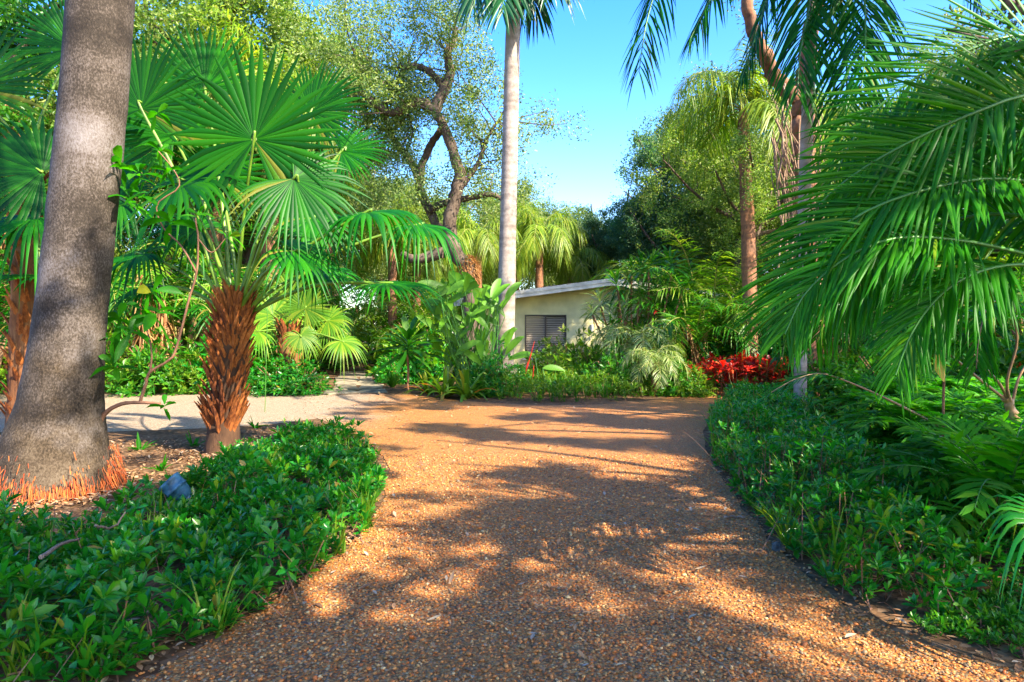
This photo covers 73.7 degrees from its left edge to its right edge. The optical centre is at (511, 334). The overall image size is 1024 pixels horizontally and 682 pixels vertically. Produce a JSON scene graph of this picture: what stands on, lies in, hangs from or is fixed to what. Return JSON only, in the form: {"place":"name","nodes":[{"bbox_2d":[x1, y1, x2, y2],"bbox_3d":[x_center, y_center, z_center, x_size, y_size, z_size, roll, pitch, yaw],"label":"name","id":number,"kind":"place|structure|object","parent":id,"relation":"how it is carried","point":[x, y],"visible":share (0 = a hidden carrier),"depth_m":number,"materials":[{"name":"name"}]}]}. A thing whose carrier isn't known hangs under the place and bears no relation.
{"place":"outdoors","nodes":[
{"label":"outdoors","id":0,"kind":"place"},
{"bbox_2d":[323,371,387,394],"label":"path","id":1,"kind":"structure","parent":0,"point":[347,381],"depth_m":21.38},
{"bbox_2d":[318,290,401,366],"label":"areca clump","id":2,"kind":"object","parent":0,"point":[363,320],"visible":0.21,"depth_m":33.69,"materials":[{"name":"plant"}]},
{"bbox_2d":[363,275,462,357],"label":"areca clump","id":3,"kind":"object","parent":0,"point":[459,311],"visible":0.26,"depth_m":27.27,"materials":[{"name":"plant"}]},
{"bbox_2d":[0,345,1023,681],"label":"ground","id":4,"kind":"structure","parent":0,"point":[882,605],"depth_m":4.85,"materials":[{"name":"soil"}]},
{"bbox_2d":[0,0,134,505],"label":"royal palm","id":5,"kind":"object","parent":4,"relation":"on","point":[54,441],"visible":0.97,"depth_m":6.74,"materials":[{"name":"grey plant"}]},
{"bbox_2d":[0,0,166,423],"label":"fan palm","id":6,"kind":"object","parent":4,"relation":"on","point":[24,181],"visible":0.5,"depth_m":10.56,"materials":[{"name":"green plant"}]},
{"bbox_2d":[0,0,178,273],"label":"leafy tree","id":7,"kind":"object","parent":4,"relation":"on","point":[6,112],"visible":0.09,"depth_m":19.60,"materials":[{"name":"plant"}]},
{"bbox_2d":[0,270,208,356],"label":"areca clump","id":8,"kind":"object","parent":4,"relation":"on","point":[141,273],"visible":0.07,"depth_m":19.81,"materials":[{"name":"plant"}]},
{"bbox_2d":[0,55,232,276],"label":"oak tree","id":9,"kind":"object","parent":4,"relation":"on","point":[120,245],"visible":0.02,"depth_m":21.84,"materials":[{"name":"green plant"}]},
{"bbox_2d":[105,326,207,397],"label":"bush","id":10,"kind":"object","parent":4,"relation":"on","point":[140,359],"visible":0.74,"depth_m":17.85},
{"bbox_2d":[12,0,316,339],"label":"oak tree","id":11,"kind":"object","parent":4,"relation":"on","point":[145,15],"visible":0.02,"depth_m":20.49,"materials":[{"name":"green plant"}]},
{"bbox_2d":[149,292,180,389],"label":"dead palm","id":12,"kind":"object","parent":4,"relation":"on","point":[166,323],"visible":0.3,"depth_m":19.73,"materials":[{"name":"brown plant"}]},
{"bbox_2d":[0,393,335,431],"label":"side drive","id":13,"kind":"structure","parent":4,"relation":"on","point":[183,410],"depth_m":13.91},
{"bbox_2d":[91,103,244,421],"bbox_3d":[-3.707,-0.399,7.080,1.618,3.992,0.966,0,0,0],"label":"sapling","id":14,"kind":"object","parent":4,"relation":"on","point":[146,318],"visible":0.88,"depth_m":7.07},
{"bbox_2d":[158,472,190,500],"bbox_3d":[-2.997,1.431,6.098,0.301,0.399,0.217,0,0,0],"label":"garden spotlight","id":15,"kind":"object","parent":4,"relation":"on","point":[174,484],"visible":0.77,"depth_m":6.04,"materials":[{"name":"metal"}]},
{"bbox_2d":[107,248,251,359],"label":"areca clump","id":16,"kind":"object","parent":4,"relation":"on","point":[152,280],"visible":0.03,"depth_m":21.75,"materials":[{"name":"plant"}]},
{"bbox_2d":[157,337,208,394],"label":"bush","id":17,"kind":"object","parent":4,"relation":"on","point":[170,376],"visible":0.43,"depth_m":18.13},
{"bbox_2d":[109,250,281,380],"bbox_3d":[-10.265,-0.607,20.983,7.265,4.529,6.528,0,0,-30],"label":"areca clump","id":18,"kind":"object","parent":4,"relation":"on","point":[191,334],"visible":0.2,"depth_m":20.61,"materials":[{"name":"plant"}]},
{"bbox_2d":[0,415,391,681],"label":"ground cover","id":19,"kind":"object","parent":4,"relation":"on","point":[208,540],"visible":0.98,"depth_m":4.35,"materials":[{"name":"plant"}]},
{"bbox_2d":[106,221,322,356],"bbox_3d":[-10.536,-1.048,24.095,7.834,5.435,8.718,0,0,-4],"label":"areca clump","id":20,"kind":"object","parent":4,"relation":"on","point":[208,269],"visible":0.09,"depth_m":22.70,"materials":[{"name":"plant"}]},
{"bbox_2d":[175,334,277,394],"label":"bush","id":21,"kind":"object","parent":4,"relation":"on","point":[202,355],"visible":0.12,"depth_m":18.58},
{"bbox_2d":[132,26,324,286],"bbox_3d":[-10.257,-4.307,24.003,7.191,11.964,7.990,0,0,-6],"label":"queen palm","id":22,"kind":"object","parent":4,"relation":"on","point":[220,237],"visible":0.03,"depth_m":23.63,"materials":[{"name":"green plant"}]},
{"bbox_2d":[152,265,350,360],"bbox_3d":[-8.731,-0.460,22.465,6.093,4.227,6.781,0,0,45],"label":"areca clump","id":23,"kind":"object","parent":4,"relation":"on","point":[301,315],"visible":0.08,"depth_m":21.59,"materials":[{"name":"plant"}]},
{"bbox_2d":[181,255,366,350],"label":"areca clump","id":24,"kind":"object","parent":4,"relation":"on","point":[348,324],"visible":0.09,"depth_m":25.35,"materials":[{"name":"plant"}]},
{"bbox_2d":[176,4,374,371],"bbox_3d":[-8.587,-4.504,23.907,8.257,12.362,7.431,0,0,31],"label":"queen palm","id":25,"kind":"object","parent":4,"relation":"on","point":[242,59],"visible":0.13,"depth_m":22.98,"materials":[{"name":"green plant"}]},
{"bbox_2d":[132,0,421,281],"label":"oak tree","id":26,"kind":"object","parent":4,"relation":"on","point":[239,8],"visible":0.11,"depth_m":24.33,"materials":[{"name":"green plant"}]},
{"bbox_2d":[244,345,314,397],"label":"bush","id":27,"kind":"object","parent":4,"relation":"on","point":[271,377],"visible":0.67,"depth_m":17.72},
{"bbox_2d":[108,19,469,455],"bbox_3d":[-3.650,-1.557,9.205,6.134,6.404,2.830,0,0,0],"label":"fan palm","id":28,"kind":"object","parent":4,"relation":"on","point":[214,156],"visible":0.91,"depth_m":8.96,"materials":[{"name":"green plant"}]},
{"bbox_2d":[261,349,342,395],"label":"bush","id":29,"kind":"object","parent":4,"relation":"on","point":[318,390],"visible":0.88,"depth_m":17.75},
{"bbox_2d":[249,268,370,383],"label":"fan palm","id":30,"kind":"object","parent":4,"relation":"on","point":[292,337],"visible":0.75,"depth_m":19.21,"materials":[{"name":"green plant"}]},
{"bbox_2d":[227,153,392,361],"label":"oak tree","id":31,"kind":"object","parent":4,"relation":"on","point":[379,276],"visible":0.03,"depth_m":33.07,"materials":[{"name":"green plant"}]},
{"bbox_2d":[299,318,352,373],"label":"bush","id":32,"kind":"object","parent":4,"relation":"on","point":[322,364],"visible":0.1,"depth_m":29.16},
{"bbox_2d":[279,174,385,369],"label":"queen palm","id":33,"kind":"object","parent":4,"relation":"on","point":[344,211],"visible":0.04,"depth_m":30.86,"materials":[{"name":"green plant"}]},
{"bbox_2d":[304,279,408,364],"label":"bush","id":34,"kind":"object","parent":4,"relation":"on","point":[365,352],"visible":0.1,"depth_m":35.95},
{"bbox_2d":[320,151,459,356],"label":"oak tree","id":35,"kind":"object","parent":4,"relation":"on","point":[406,194],"visible":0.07,"depth_m":36.14,"materials":[{"name":"green plant"}]},
{"bbox_2d":[340,195,447,339],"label":"queen palm","id":36,"kind":"object","parent":4,"relation":"on","point":[368,252],"visible":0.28,"depth_m":27.83,"materials":[{"name":"green plant"}]},
{"bbox_2d":[365,336,431,384],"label":"bush","id":37,"kind":"object","parent":4,"relation":"on","point":[386,369],"visible":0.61,"depth_m":21.68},
{"bbox_2d":[341,278,462,337],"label":"areca clump","id":38,"kind":"object","parent":4,"relation":"on","point":[379,311],"visible":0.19,"depth_m":29.45,"materials":[{"name":"plant"}]},
{"bbox_2d":[354,297,460,374],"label":"bush","id":39,"kind":"object","parent":4,"relation":"on","point":[368,340],"visible":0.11,"depth_m":27.54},
{"bbox_2d":[366,316,453,393],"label":"umbrella plant","id":40,"kind":"object","parent":4,"relation":"on","point":[407,330],"visible":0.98,"depth_m":18.30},
{"bbox_2d":[369,320,454,382],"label":"bush","id":41,"kind":"object","parent":4,"relation":"on","point":[438,369],"visible":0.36,"depth_m":22.50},
{"bbox_2d":[360,197,473,311],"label":"queen palm","id":42,"kind":"object","parent":4,"relation":"on","point":[429,270],"visible":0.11,"depth_m":29.79,"materials":[{"name":"green plant"}]},
{"bbox_2d":[248,0,593,366],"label":"oak tree","id":43,"kind":"object","parent":4,"relation":"on","point":[394,118],"visible":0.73,"depth_m":22.94,"materials":[{"name":"green plant"}]},
{"bbox_2d":[368,193,494,322],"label":"leafy tree","id":44,"kind":"object","parent":4,"relation":"on","point":[402,279],"visible":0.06,"depth_m":38.71,"materials":[{"name":"plant"}]},
{"bbox_2d":[379,308,489,381],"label":"bush","id":45,"kind":"object","parent":4,"relation":"on","point":[414,314],"visible":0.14,"depth_m":23.22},
{"bbox_2d":[418,366,479,400],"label":"strap lily","id":46,"kind":"object","parent":4,"relation":"on","point":[448,381],"visible":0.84,"depth_m":17.02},
{"bbox_2d":[416,270,524,394],"bbox_3d":[-1.105,-0.056,18.681,2.923,3.349,2.124,0,0,0],"label":"heliconia","id":47,"kind":"object","parent":4,"relation":"on","point":[447,326],"visible":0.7,"depth_m":18.33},
{"bbox_2d":[437,207,522,291],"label":"queen palm","id":48,"kind":"object","parent":4,"relation":"on","point":[474,237],"visible":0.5,"depth_m":31.91,"materials":[{"name":"green plant"}]},
{"bbox_2d":[469,339,535,397],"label":"bush","id":49,"kind":"object","parent":4,"relation":"on","point":[496,366],"visible":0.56,"depth_m":17.52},
{"bbox_2d":[460,178,553,289],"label":"oak tree","id":50,"kind":"object","parent":4,"relation":"on","point":[528,196],"visible":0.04,"depth_m":44.17,"materials":[{"name":"green plant"}]},
{"bbox_2d":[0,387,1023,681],"bbox_3d":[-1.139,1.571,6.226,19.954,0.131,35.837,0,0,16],"label":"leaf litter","id":51,"kind":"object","parent":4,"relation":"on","point":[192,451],"visible":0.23,"depth_m":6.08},
{"bbox_2d":[470,198,561,290],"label":"queen palm","id":52,"kind":"object","parent":4,"relation":"on","point":[517,219],"visible":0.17,"depth_m":38.54,"materials":[{"name":"green plant"}]},
{"bbox_2d":[454,0,585,383],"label":"tall palm","id":53,"kind":"object","parent":4,"relation":"on","point":[513,13],"visible":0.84,"depth_m":19.39,"materials":[{"name":"grey plant"}]},
{"bbox_2d":[495,198,589,289],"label":"queen palm","id":54,"kind":"object","parent":4,"relation":"on","point":[533,234],"visible":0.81,"depth_m":33.29,"materials":[{"name":"green plant"}]},
{"bbox_2d":[489,174,608,289],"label":"oak tree","id":55,"kind":"object","parent":4,"relation":"on","point":[568,214],"visible":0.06,"depth_m":46.51,"materials":[{"name":"green plant"}]},
{"bbox_2d":[517,344,581,391],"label":"bush","id":56,"kind":"object","parent":4,"relation":"on","point":[558,362],"visible":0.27,"depth_m":19.33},
{"bbox_2d":[524,323,599,373],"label":"bush","id":57,"kind":"object","parent":4,"relation":"on","point":[555,348],"visible":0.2,"depth_m":21.32,"materials":[{"name":"green plant"}]},
{"bbox_2d":[526,223,613,286],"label":"leafy tree","id":58,"kind":"object","parent":4,"relation":"on","point":[579,253],"visible":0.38,"depth_m":36.19,"materials":[{"name":"green plant"}]},
{"bbox_2d":[476,366,673,401],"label":"ground cover","id":59,"kind":"object","parent":4,"relation":"on","point":[533,383],"visible":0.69,"depth_m":16.91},
{"bbox_2d":[139,386,1023,681],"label":"gravel drive","id":60,"kind":"structure","parent":4,"relation":"on","point":[411,426],"depth_m":4.50,"materials":[{"name":"gravel"}]},
{"bbox_2d":[434,368,494,401],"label":"strap lily","id":61,"kind":"object","parent":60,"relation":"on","point":[465,388],"visible":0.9,"depth_m":16.70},
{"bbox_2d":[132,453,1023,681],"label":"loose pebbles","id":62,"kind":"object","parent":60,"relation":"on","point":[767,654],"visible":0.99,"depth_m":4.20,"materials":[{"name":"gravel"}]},
{"bbox_2d":[559,328,626,385],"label":"bush","id":63,"kind":"object","parent":4,"relation":"on","point":[582,360],"visible":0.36,"depth_m":20.28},
{"bbox_2d":[454,278,732,376],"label":"house","id":64,"kind":"structure","parent":4,"relation":"on","point":[542,312],"depth_m":24.49,"materials":[{"name":"beige paint"}]},
{"bbox_2d":[522,315,565,359],"bbox_3d":[1.207,0.114,24.570,1.667,1.621,0.280,0,0,0],"label":"window","id":65,"kind":"structure","parent":64,"relation":"in","point":[537,327],"depth_m":24.62,"materials":[{"name":"grey metal"}]},
{"bbox_2d":[561,206,639,282],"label":"shade tree","id":66,"kind":"object","parent":4,"relation":"on","point":[590,225],"visible":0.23,"depth_m":37.08,"materials":[{"name":"plant"}]},
{"bbox_2d":[578,343,650,394],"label":"bush","id":67,"kind":"object","parent":4,"relation":"on","point":[609,369],"visible":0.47,"depth_m":18.22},
{"bbox_2d":[580,266,669,356],"bbox_3d":[3.453,-0.228,20.987,2.913,3.672,1.893,0,0,0],"label":"dracaena","id":68,"kind":"object","parent":4,"relation":"on","point":[591,306],"visible":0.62,"depth_m":20.98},
{"bbox_2d":[586,318,686,389],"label":"dwarf palm","id":69,"kind":"object","parent":4,"relation":"on","point":[630,335],"visible":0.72,"depth_m":19.26,"materials":[{"name":"green plant"}]},
{"bbox_2d":[587,164,700,281],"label":"shade tree","id":70,"kind":"object","parent":4,"relation":"on","point":[623,250],"visible":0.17,"depth_m":34.95,"materials":[{"name":"plant"}]},
{"bbox_2d":[593,245,704,385],"bbox_3d":[4.058,-0.556,20.770,3.556,4.346,1.996,0,0,0],"label":"dracaena","id":71,"kind":"object","parent":4,"relation":"on","point":[654,255],"visible":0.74,"depth_m":20.76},
{"bbox_2d":[618,344,691,395],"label":"dwarf palm","id":72,"kind":"object","parent":4,"relation":"on","point":[649,359],"visible":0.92,"depth_m":17.41,"materials":[{"name":"green plant"}]},
{"bbox_2d":[618,249,713,318],"bbox_3d":[4.862,-0.583,21.971,3.374,4.387,1.895,0,0,9],"label":"dracaena","id":73,"kind":"object","parent":4,"relation":"on","point":[640,254],"visible":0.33,"depth_m":21.97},
{"bbox_2d":[643,353,707,396],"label":"bush","id":74,"kind":"object","parent":4,"relation":"on","point":[672,384],"visible":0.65,"depth_m":17.44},
{"bbox_2d":[645,303,724,386],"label":"bush","id":75,"kind":"object","parent":4,"relation":"on","point":[702,346],"visible":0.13,"depth_m":20.35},
{"bbox_2d":[598,266,774,366],"bbox_3d":[5.508,-0.166,20.770,5.812,3.623,5.222,0,0,8],"label":"areca clump","id":76,"kind":"object","parent":4,"relation":"on","point":[706,329],"visible":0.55,"depth_m":20.07,"materials":[{"name":"plant"}]},
{"bbox_2d":[613,108,762,286],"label":"shade tree","id":77,"kind":"object","parent":4,"relation":"on","point":[643,157],"visible":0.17,"depth_m":32.33,"materials":[{"name":"plant"}]},
{"bbox_2d":[589,228,791,322],"bbox_3d":[7.241,-1.048,25.963,8.718,5.435,7.834,0,0,4],"label":"areca clump","id":78,"kind":"object","parent":4,"relation":"on","point":[685,254],"visible":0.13,"depth_m":25.22,"materials":[{"name":"plant"}]},
{"bbox_2d":[669,361,719,397],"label":"bush","id":79,"kind":"object","parent":4,"relation":"on","point":[709,383],"visible":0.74,"depth_m":17.37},
{"bbox_2d":[620,250,784,359],"bbox_3d":[6.445,-0.386,21.613,6.539,4.076,5.875,0,0,-29],"label":"areca clump","id":80,"kind":"object","parent":4,"relation":"on","point":[742,326],"visible":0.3,"depth_m":20.69,"materials":[{"name":"plant"}]},
{"bbox_2d":[613,240,791,353],"bbox_3d":[7.444,-0.901,24.082,8.234,5.133,7.398,0,0,43],"label":"areca clump","id":81,"kind":"object","parent":4,"relation":"on","point":[740,280],"visible":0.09,"depth_m":23.26,"materials":[{"name":"plant"}]},
{"bbox_2d":[626,59,780,284],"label":"shade tree","id":82,"kind":"object","parent":4,"relation":"on","point":[649,132],"visible":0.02,"depth_m":35.48,"materials":[{"name":"plant"}]},
{"bbox_2d":[657,265,777,349],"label":"areca clump","id":83,"kind":"object","parent":4,"relation":"on","point":[716,287],"visible":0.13,"depth_m":21.53,"materials":[{"name":"plant"}]},
{"bbox_2d":[695,355,747,394],"bbox_3d":[5.522,1.071,17.907,1.498,1.106,1.323,0,0,-11],"label":"cordyline","id":84,"kind":"object","parent":4,"relation":"on","point":[710,366],"visible":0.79,"depth_m":17.73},
{"bbox_2d":[622,55,841,284],"bbox_3d":[8.755,-4.034,26.573,9.502,11.550,8.528,0,0,-37],"label":"oak tree","id":85,"kind":"object","parent":4,"relation":"on","point":[708,224],"visible":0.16,"depth_m":26.47,"materials":[{"name":"green plant"}]},
{"bbox_2d":[707,356,766,387],"bbox_3d":[5.765,1.096,17.506,1.261,1.054,1.428,0,0,-30],"label":"cordyline","id":86,"kind":"object","parent":4,"relation":"on","point":[749,370],"visible":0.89,"depth_m":17.31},
{"bbox_2d":[656,29,832,385],"bbox_3d":[6.626,-3.328,19.996,4.884,9.963,4.758,0,0,0],"label":"queen palm","id":87,"kind":"object","parent":4,"relation":"on","point":[755,98],"visible":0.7,"depth_m":19.85,"materials":[{"name":"green plant"}]},
{"bbox_2d":[626,123,865,386],"bbox_3d":[7.208,-2.126,20.456,7.263,7.603,6.304,0,0,-24],"label":"oak tree","id":88,"kind":"object","parent":4,"relation":"on","point":[733,222],"visible":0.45,"depth_m":20.34,"materials":[{"name":"green plant"}]},
{"bbox_2d":[739,354,792,387],"bbox_3d":[6.547,1.047,17.389,1.569,1.158,1.385,0,0,-2],"label":"cordyline","id":89,"kind":"object","parent":4,"relation":"on","point":[768,365],"visible":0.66,"depth_m":17.20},
{"bbox_2d":[723,0,824,394],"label":"leaning tree","id":90,"kind":"object","parent":4,"relation":"on","point":[749,14],"visible":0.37,"depth_m":16.11,"materials":[{"name":"brown plant"}]},
{"bbox_2d":[593,0,983,403],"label":"overhead palm","id":91,"kind":"object","parent":4,"relation":"on","point":[816,11],"visible":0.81,"depth_m":11.57,"materials":[{"name":"green plant"}]},
{"bbox_2d":[784,343,855,406],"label":"bush","id":92,"kind":"object","parent":4,"relation":"on","point":[814,383],"visible":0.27,"depth_m":15.21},
{"bbox_2d":[718,284,936,371],"bbox_3d":[8.454,-0.166,18.065,5.222,3.623,5.812,0,0,-24],"label":"areca clump","id":93,"kind":"object","parent":4,"relation":"on","point":[785,360],"visible":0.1,"depth_m":17.36,"materials":[{"name":"plant"}]},
{"bbox_2d":[683,376,1023,624],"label":"ground cover","id":94,"kind":"object","parent":4,"relation":"on","point":[788,438],"visible":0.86,"depth_m":5.07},
{"bbox_2d":[818,329,925,409],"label":"bush","id":95,"kind":"object","parent":4,"relation":"on","point":[845,372],"visible":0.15,"depth_m":14.16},
{"bbox_2d":[727,0,1023,417],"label":"areca palm","id":96,"kind":"object","parent":4,"relation":"on","point":[891,211],"visible":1,"depth_m":3.98,"materials":[{"name":"plant"}]},
{"bbox_2d":[758,73,997,361],"bbox_3d":[13.337,-4.218,26.530,8.806,11.926,9.812,0,0,13],"label":"oak tree","id":97,"kind":"object","parent":4,"relation":"on","point":[835,116],"visible":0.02,"depth_m":24.52,"materials":[{"name":"green plant"}]},
{"bbox_2d":[756,301,1023,426],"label":"areca palm","id":98,"kind":"object","parent":4,"relation":"on","point":[981,364],"visible":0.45,"depth_m":6.25,"materials":[{"name":"plant"}]},
{"bbox_2d":[813,388,1000,458],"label":"fern","id":99,"kind":"object","parent":4,"relation":"on","point":[892,414],"visible":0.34,"depth_m":8.20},
{"bbox_2d":[833,394,998,462],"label":"fern","id":100,"kind":"object","parent":4,"relation":"on","point":[885,401],"visible":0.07,"depth_m":8.25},
{"bbox_2d":[837,390,1022,464],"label":"fern","id":101,"kind":"object","parent":4,"relation":"on","point":[927,405],"visible":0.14,"depth_m":8.00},
{"bbox_2d":[840,411,1023,561],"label":"fern","id":102,"kind":"object","parent":4,"relation":"on","point":[966,454],"visible":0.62,"depth_m":5.05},
{"bbox_2d":[864,419,1023,523],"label":"fern","id":103,"kind":"object","parent":4,"relation":"on","point":[945,481],"visible":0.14,"depth_m":5.35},
{"bbox_2d":[872,18,1023,249],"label":"oak tree","id":104,"kind":"object","parent":4,"relation":"on","point":[954,62],"visible":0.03,"depth_m":21.37,"materials":[{"name":"green plant"}]},
{"bbox_2d":[872,0,1023,53],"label":"oak tree","id":105,"kind":"object","parent":4,"relation":"on","point":[1009,4],"visible":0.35,"depth_m":11.83,"materials":[{"name":"green plant"}]},
{"bbox_2d":[893,386,1023,450],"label":"fern","id":106,"kind":"object","parent":4,"relation":"on","point":[939,395],"visible":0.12,"depth_m":8.29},
{"bbox_2d":[898,403,1023,456],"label":"fern","id":107,"kind":"object","parent":4,"relation":"on","point":[968,415],"visible":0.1,"depth_m":7.06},
{"bbox_2d":[907,558,1023,659],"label":"ground cover","id":108,"kind":"object","parent":4,"relation":"on","point":[1007,617],"visible":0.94,"depth_m":3.67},
{"bbox_2d":[911,322,1023,378],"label":"bush","id":109,"kind":"object","parent":4,"relation":"on","point":[958,367],"visible":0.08,"depth_m":12.58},
{"bbox_2d":[915,399,1023,471],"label":"fern","id":110,"kind":"object","parent":4,"relation":"on","point":[976,411],"visible":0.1,"depth_m":7.11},
{"bbox_2d":[951,294,1023,379],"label":"bush","id":111,"kind":"object","parent":4,"relation":"on","point":[1005,361],"visible":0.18,"depth_m":11.89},
{"bbox_2d":[975,493,1023,636],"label":"palm","id":112,"kind":"object","parent":4,"relation":"on","point":[1018,517],"visible":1,"depth_m":3.30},
{"bbox_2d":[1,0,1023,332],"label":"sky","id":113,"kind":"structure","parent":0,"point":[584,63],"materials":[{"name":"blue"}]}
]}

